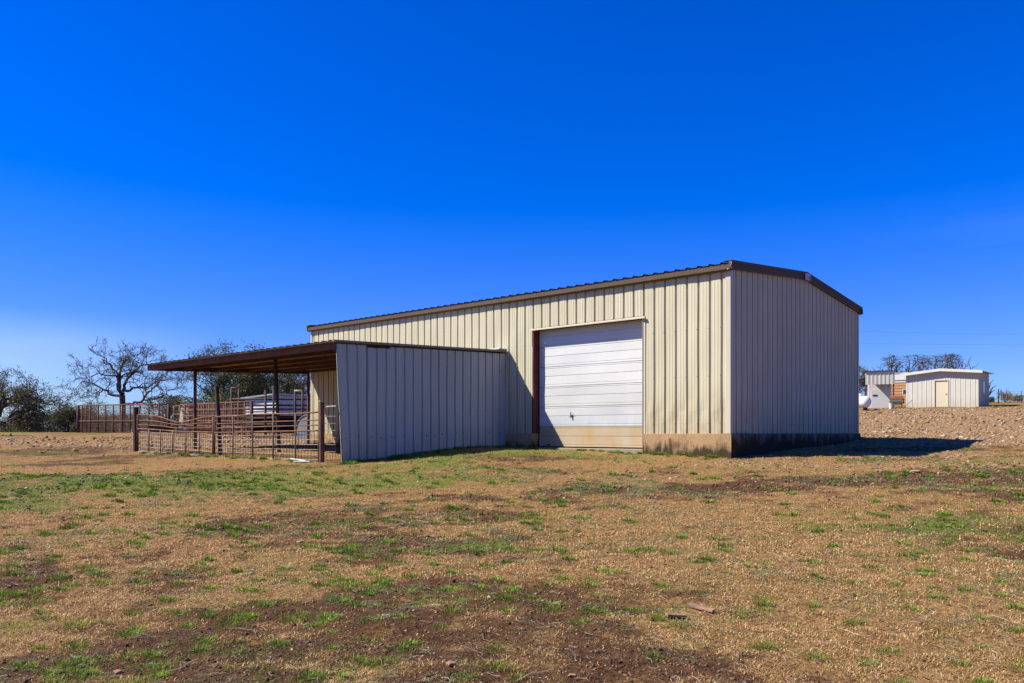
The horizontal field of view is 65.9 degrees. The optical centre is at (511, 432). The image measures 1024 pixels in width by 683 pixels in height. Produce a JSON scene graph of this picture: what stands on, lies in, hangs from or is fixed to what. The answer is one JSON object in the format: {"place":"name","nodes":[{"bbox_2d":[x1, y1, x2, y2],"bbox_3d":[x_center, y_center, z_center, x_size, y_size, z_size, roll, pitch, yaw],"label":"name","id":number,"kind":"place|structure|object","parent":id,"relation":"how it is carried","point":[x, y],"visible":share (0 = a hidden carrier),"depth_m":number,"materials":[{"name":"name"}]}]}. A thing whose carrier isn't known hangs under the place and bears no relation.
{"place":"outdoors","nodes":[
{"label":"outdoors","id":0,"kind":"place"},
{"bbox_2d":[0,401,1023,682],"bbox_3d":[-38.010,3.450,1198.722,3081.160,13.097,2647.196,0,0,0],"label":"ground","id":1,"kind":"structure","parent":0,"point":[574,593],"depth_m":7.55,"materials":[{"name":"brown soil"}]},
{"bbox_2d":[0,412,20,431],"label":"oak shrub","id":2,"kind":"object","parent":1,"relation":"on","point":[9,429],"visible":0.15,"depth_m":72.76,"materials":[{"name":"green plant"}]},
{"bbox_2d":[1,407,53,431],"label":"oak shrub","id":3,"kind":"object","parent":1,"relation":"on","point":[26,426],"visible":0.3,"depth_m":64.53,"materials":[{"name":"green plant"}]},
{"bbox_2d":[0,365,75,431],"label":"live oak","id":4,"kind":"object","parent":1,"relation":"on","point":[27,397],"visible":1,"depth_m":55.84,"materials":[{"name":"green plant"}]},
{"bbox_2d":[40,398,109,432],"bbox_3d":[-34.074,-0.979,60.623,5.236,3.338,5.169,0,0,0],"label":"oak shrub","id":5,"kind":"object","parent":1,"relation":"on","point":[71,415],"visible":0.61,"depth_m":59.84,"materials":[{"name":"green plant"}]},
{"bbox_2d":[47,411,112,432],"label":"oak shrub","id":6,"kind":"object","parent":1,"relation":"on","point":[103,429],"visible":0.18,"depth_m":71.84,"materials":[{"name":"green plant"}]},
{"bbox_2d":[49,411,126,432],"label":"oak shrub","id":7,"kind":"object","parent":1,"relation":"on","point":[104,424],"visible":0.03,"depth_m":81.21,"materials":[{"name":"green plant"}]},
{"bbox_2d":[95,412,132,430],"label":"oak shrub","id":8,"kind":"object","parent":1,"relation":"on","point":[108,417],"visible":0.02,"depth_m":87.99,"materials":[{"name":"green plant"}]},
{"bbox_2d":[113,669,122,673],"bbox_3d":[-2.331,1.415,4.680,0.053,0.035,0.040,0,0,-44],"label":"stone","id":9,"kind":"object","parent":1,"relation":"on","point":[118,671],"visible":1,"depth_m":4.67,"materials":[{"name":"stone"}]},
{"bbox_2d":[77,403,169,432],"bbox_3d":[-22.466,-0.735,45.502,7.474,1.892,0.159,0,0,24],"label":"corral fence","id":10,"kind":"object","parent":1,"relation":"on","point":[167,411],"visible":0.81,"depth_m":45.70,"materials":[{"name":"brown metal"}]},
{"bbox_2d":[61,337,191,432],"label":"bare oak","id":11,"kind":"object","parent":1,"relation":"on","point":[119,378],"visible":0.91,"depth_m":72.08,"materials":[{"name":"brown plant"}]},
{"bbox_2d":[133,407,138,451],"bbox_3d":[-12.359,0.029,25.961,0.179,1.768,0.179,0,0,0],"label":"fence post","id":12,"kind":"object","parent":1,"relation":"on","point":[135,411],"visible":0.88,"depth_m":25.89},
{"bbox_2d":[137,414,213,455],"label":"pipe gate","id":13,"kind":"structure","parent":12,"relation":"attached to","point":[148,447],"depth_m":24.08,"materials":[{"name":"metal"}]},
{"bbox_2d":[102,411,187,432],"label":"oak shrub","id":14,"kind":"object","parent":1,"relation":"on","point":[127,416],"visible":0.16,"depth_m":82.69,"materials":[{"name":"green plant"}]},
{"bbox_2d":[148,426,173,431],"bbox_3d":[-18.667,-0.225,41.997,1.236,0.342,0.647,0,0,-17],"label":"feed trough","id":15,"kind":"object","parent":1,"relation":"on","point":[158,427],"visible":0.65,"depth_m":41.74,"materials":[{"name":"metal"}]},
{"bbox_2d":[140,394,191,432],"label":"tree","id":16,"kind":"object","parent":1,"relation":"on","point":[178,397],"visible":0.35,"depth_m":77.51,"materials":[{"name":"brown plant"}]},
{"bbox_2d":[178,405,183,432],"bbox_3d":[-18.617,-0.783,44.500,0.205,1.566,1.118,0,0,-12],"label":"plank","id":17,"kind":"object","parent":1,"relation":"on","point":[181,419],"visible":0.76,"depth_m":44.45,"materials":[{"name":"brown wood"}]},
{"bbox_2d":[173,405,235,432],"bbox_3d":[-20.065,-0.802,51.500,4.557,2.064,0.078,0,0,13],"label":"corral fence","id":18,"kind":"object","parent":1,"relation":"on","point":[174,414],"visible":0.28,"depth_m":51.45,"materials":[{"name":"brown metal"}]},
{"bbox_2d":[179,401,252,437],"bbox_3d":[-15.294,-0.616,40.250,0.168,2.051,12.075,0,0,-37],"label":"corral fence","id":19,"kind":"object","parent":1,"relation":"on","point":[245,408],"visible":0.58,"depth_m":38.84,"materials":[{"name":"brown metal"}]},
{"bbox_2d":[214,385,221,454],"bbox_3d":[-8.493,-0.226,22.873,0.251,2.319,0.120,0,0,8],"label":"fence post","id":20,"kind":"object","parent":1,"relation":"on","point":[217,400],"visible":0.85,"depth_m":22.83,"materials":[{"name":"brown metal"}]},
{"bbox_2d":[169,338,285,431],"bbox_3d":[-22.205,-2.433,61.350,9.160,9.969,9.481,0,0,-43],"label":"live oak","id":21,"kind":"object","parent":1,"relation":"on","point":[250,384],"visible":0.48,"depth_m":60.42,"materials":[{"name":"green plant"}]},
{"bbox_2d":[230,387,239,433],"bbox_3d":[-14.013,-1.081,40.000,0.500,2.496,0.120,0,0,0],"label":"chute frame","id":22,"kind":"object","parent":1,"relation":"on","point":[231,392],"visible":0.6,"depth_m":39.95,"materials":[{"name":"brown metal"}]},
{"bbox_2d":[224,350,305,430],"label":"live oak","id":23,"kind":"object","parent":1,"relation":"on","point":[279,389],"visible":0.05,"depth_m":68.36,"materials":[{"name":"green plant"}]},
{"bbox_2d":[232,389,310,435],"bbox_3d":[-11.575,-0.961,38.047,3.859,2.312,0.205,0,0,0],"label":"pipe fence","id":24,"kind":"object","parent":1,"relation":"on","point":[273,408],"visible":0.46,"depth_m":37.99,"materials":[{"name":"brown metal"}]},
{"bbox_2d":[241,394,310,432],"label":"trailer","id":25,"kind":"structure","parent":1,"relation":"on","point":[289,417],"depth_m":45.19,"materials":[{"name":"silver metal"}]},
{"bbox_2d":[278,373,310,394],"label":"tree","id":26,"kind":"object","parent":1,"relation":"on","point":[294,386],"visible":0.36,"depth_m":65.44,"materials":[{"name":"green plant"}]},
{"bbox_2d":[296,415,310,440],"bbox_3d":[-8.598,-0.149,33.697,1.244,1.260,0.635,0,0,30],"label":"stock tank","id":27,"kind":"object","parent":1,"relation":"on","point":[303,417],"visible":0.3,"depth_m":33.62,"materials":[{"name":"silver metal"}]},
{"bbox_2d":[319,401,324,462],"bbox_3d":[-4.602,0.125,19.110,0.131,1.780,0.131,0,0,0],"label":"fence post","id":28,"kind":"object","parent":1,"relation":"on","point":[321,431],"visible":0.91,"depth_m":19.06,"materials":[{"name":"brown metal"}]},
{"bbox_2d":[214,411,318,461],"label":"pipe gate","id":29,"kind":"structure","parent":28,"relation":"attached to","point":[269,439],"depth_m":20.68,"materials":[{"name":"metal"}]},
{"bbox_2d":[324,405,336,460],"bbox_3d":[-4.365,0.002,18.955,0.481,1.317,0.034,0,0,41],"label":"fence","id":30,"kind":"object","parent":28,"relation":"attached to","point":[332,430],"visible":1,"depth_m":18.89,"materials":[{"name":"metal"}]},
{"bbox_2d":[142,339,506,461],"bbox_3d":[-5.999,-0.792,24.342,10.190,3.382,6.210,0,0,41],"label":"lean to","id":31,"kind":"object","parent":1,"relation":"on","point":[395,398],"visible":0.91,"depth_m":21.14,"materials":[{"name":"grey metal"}]},
{"bbox_2d":[447,661,455,665],"bbox_3d":[-0.371,1.399,4.795,0.052,0.028,0.080,0,0,5],"label":"stone","id":32,"kind":"object","parent":1,"relation":"on","point":[451,663],"visible":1,"depth_m":4.78,"materials":[{"name":"stone"}]},
{"bbox_2d":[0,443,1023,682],"bbox_3d":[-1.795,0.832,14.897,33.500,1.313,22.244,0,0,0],"label":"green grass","id":33,"kind":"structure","parent":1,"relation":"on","point":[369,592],"depth_m":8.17,"materials":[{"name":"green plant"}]},
{"bbox_2d":[0,455,1023,682],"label":"soil clods","id":34,"kind":"object","parent":1,"relation":"on","point":[449,673],"visible":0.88,"depth_m":8.42,"materials":[{"name":"soil"}]},
{"bbox_2d":[0,406,1023,484],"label":"gravel","id":35,"kind":"structure","parent":1,"relation":"on","point":[951,415],"depth_m":31.82,"materials":[{"name":"beige gravel"}]},
{"bbox_2d":[0,511,1023,682],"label":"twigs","id":36,"kind":"object","parent":1,"relation":"on","point":[509,605],"visible":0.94,"depth_m":6.04,"materials":[{"name":"brown wood"}]},
{"bbox_2d":[306,260,862,457],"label":"metal barn","id":37,"kind":"structure","parent":1,"relation":"on","point":[732,359],"depth_m":21.33,"materials":[{"name":"metal"}]},
{"bbox_2d":[539,320,641,447],"bbox_3d":[2.151,-1.327,21.654,3.654,3.445,0.125,0,0,41],"label":"overhead door","id":38,"kind":"structure","parent":37,"relation":"in","point":[591,375],"depth_m":21.62,"materials":[{"name":"metal"}]},
{"bbox_2d":[665,612,686,616],"bbox_3d":[1.196,1.326,5.760,0.150,0.020,0.060,3,2,-9],"label":"board scrap","id":39,"kind":"object","parent":1,"relation":"on","point":[667,614],"visible":1,"depth_m":5.74,"materials":[{"name":"brown wood"}]},
{"bbox_2d":[687,603,715,611],"bbox_3d":[1.449,1.334,6.039,0.215,0.022,0.065,5,6,43],"label":"board scrap","id":40,"kind":"object","parent":1,"relation":"on","point":[699,607],"visible":1,"depth_m":6.03,"materials":[{"name":"brown wood"}]},
{"bbox_2d":[859,365,868,393],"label":"bare oak","id":41,"kind":"object","parent":1,"relation":"on","point":[862,380],"visible":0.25,"depth_m":89.34,"materials":[{"name":"brown plant"}]},
{"bbox_2d":[859,394,870,410],"bbox_3d":[22.246,-1.934,50.500,0.737,1.150,1.440,0,0,-28],"label":"propane tank","id":42,"kind":"object","parent":1,"relation":"on","point":[864,402],"visible":0.55,"depth_m":49.98,"materials":[{"name":"white metal"}]},
{"bbox_2d":[862,370,895,407],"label":"pump house","id":43,"kind":"structure","parent":1,"relation":"on","point":[878,383],"depth_m":61.11,"materials":[{"name":"metal"}]},
{"bbox_2d":[871,389,889,407],"bbox_3d":[28.607,-2.630,61.321,1.300,1.500,0.057,0,0,21],"label":"door","id":44,"kind":"structure","parent":43,"relation":"in","point":[880,398],"depth_m":61.31,"materials":[{"name":"metal"}]},
{"bbox_2d":[891,372,908,405],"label":"sided shed","id":45,"kind":"structure","parent":1,"relation":"on","point":[900,384],"depth_m":64.39,"materials":[{"name":"orange wood"}]},
{"bbox_2d":[890,396,911,407],"bbox_3d":[25.771,-2.026,52.278,1.344,0.903,0.818,0,0,25],"label":"barrel smoker","id":46,"kind":"object","parent":1,"relation":"on","point":[896,400],"visible":0.88,"depth_m":52.26,"materials":[{"name":"metal"}]},
{"bbox_2d":[879,354,928,372],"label":"bare oak","id":47,"kind":"object","parent":1,"relation":"on","point":[899,363],"visible":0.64,"depth_m":74.86,"materials":[{"name":"brown plant"}]},
{"bbox_2d":[873,354,972,372],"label":"bare oak","id":48,"kind":"object","parent":1,"relation":"on","point":[950,357],"visible":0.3,"depth_m":79.91,"materials":[{"name":"brown plant"}]},
{"bbox_2d":[900,366,993,406],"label":"white shed","id":49,"kind":"structure","parent":1,"relation":"on","point":[940,387],"depth_m":55.43,"materials":[{"name":"metal"}]},
{"bbox_2d":[935,380,947,406],"bbox_3d":[30.194,-2.725,55.543,0.800,1.910,0.040,0,0,41],"label":"door","id":50,"kind":"structure","parent":49,"relation":"in","point":[941,387],"depth_m":55.52,"materials":[{"name":"metal"}]},
{"bbox_2d":[917,353,977,370],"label":"bare oak","id":51,"kind":"object","parent":1,"relation":"on","point":[951,365],"visible":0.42,"depth_m":76.83,"materials":[{"name":"brown plant"}]},
{"bbox_2d":[989,380,994,395],"bbox_3d":[36.347,-3.009,60.030,0.873,2.126,0.240,0,0,0],"label":"dead snag","id":52,"kind":"object","parent":1,"relation":"on","point":[990,391],"visible":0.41,"depth_m":60.06,"materials":[{"name":"brown plant"}]},
{"bbox_2d":[994,388,1017,402],"bbox_3d":[39.320,-2.820,62.996,1.513,1.637,1.282,0,0,17],"label":"dry shrub","id":53,"kind":"object","parent":1,"relation":"on","point":[1007,394],"visible":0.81,"depth_m":62.80,"materials":[{"name":"brown plant"}]},
{"bbox_2d":[998,389,1023,403],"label":"wire fence","id":54,"kind":"object","parent":1,"relation":"on","point":[1021,393],"visible":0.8,"depth_m":61.73,"materials":[{"name":"metal"}]},
{"bbox_2d":[0,455,1023,682],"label":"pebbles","id":55,"kind":"object","parent":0,"point":[257,666],"visible":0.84,"depth_m":10.54,"materials":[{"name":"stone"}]},
{"bbox_2d":[0,0,1023,432],"label":"sky","id":56,"kind":"structure","parent":0,"point":[176,175],"materials":[{"name":"blue"}]},
{"bbox_2d":[1009,395,1023,401],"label":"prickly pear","id":57,"kind":"object","parent":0,"point":[1016,399],"visible":0.78,"depth_m":63.77,"materials":[{"name":"green plant"}]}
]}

